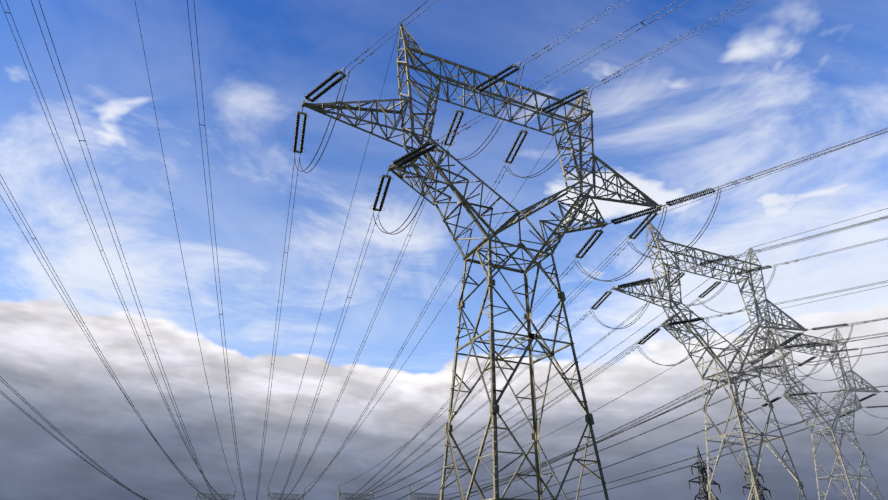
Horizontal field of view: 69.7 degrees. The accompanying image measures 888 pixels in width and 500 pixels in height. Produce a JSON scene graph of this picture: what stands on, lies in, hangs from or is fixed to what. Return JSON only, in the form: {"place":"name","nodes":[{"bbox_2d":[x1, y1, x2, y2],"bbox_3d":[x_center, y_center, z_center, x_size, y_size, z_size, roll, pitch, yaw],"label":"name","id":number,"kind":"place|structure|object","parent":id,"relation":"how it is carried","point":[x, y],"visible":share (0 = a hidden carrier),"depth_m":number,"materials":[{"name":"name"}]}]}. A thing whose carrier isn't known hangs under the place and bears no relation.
{"place":"outdoors","nodes":[
{"label":"outdoors","id":0,"kind":"place"},
{"bbox_2d":[0,0,887,499],"label":"sky","id":1,"kind":"structure","parent":0,"point":[773,83],"materials":[{"name":"blue"}]},
{"label":"ground","id":2,"kind":"structure","parent":0,"visible":0},
{"bbox_2d":[196,487,235,499],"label":"pylon","id":3,"kind":"object","parent":2,"relation":"on","point":[209,494],"visible":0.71,"depth_m":385.18,"materials":[{"name":"silver metal"}]},
{"bbox_2d":[267,487,304,499],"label":"pylon","id":4,"kind":"object","parent":2,"relation":"on","point":[273,498],"visible":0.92,"depth_m":384.06,"materials":[{"name":"silver metal"}]},
{"bbox_2d":[337,486,373,499],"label":"pylon","id":5,"kind":"object","parent":2,"relation":"on","point":[347,497],"visible":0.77,"depth_m":382.90,"materials":[{"name":"silver metal"}]},
{"bbox_2d":[408,486,443,499],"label":"pylon","id":6,"kind":"object","parent":2,"relation":"on","point":[425,497],"visible":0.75,"depth_m":382.35,"materials":[{"name":"silver metal"}]},
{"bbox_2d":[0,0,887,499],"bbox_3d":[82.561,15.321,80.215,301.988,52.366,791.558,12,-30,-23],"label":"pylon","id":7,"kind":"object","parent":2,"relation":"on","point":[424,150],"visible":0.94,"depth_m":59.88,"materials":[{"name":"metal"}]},
{"bbox_2d":[687,446,720,499],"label":"pylon","id":8,"kind":"object","parent":2,"relation":"on","point":[702,479],"visible":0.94,"depth_m":177.87,"materials":[{"name":"grey metal"}]},
{"bbox_2d":[590,219,852,499],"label":"pylon","id":9,"kind":"object","parent":2,"relation":"on","point":[754,491],"visible":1,"depth_m":93.03,"materials":[{"name":"metal"}]},
{"bbox_2d":[741,461,770,499],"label":"pylon","id":10,"kind":"object","parent":2,"relation":"on","point":[762,495],"visible":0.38,"depth_m":189.82,"materials":[{"name":"grey metal"}]},
{"bbox_2d":[727,312,887,499],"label":"pylon","id":11,"kind":"object","parent":2,"relation":"on","point":[837,419],"visible":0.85,"depth_m":127.52,"materials":[{"name":"metal"}]}
]}

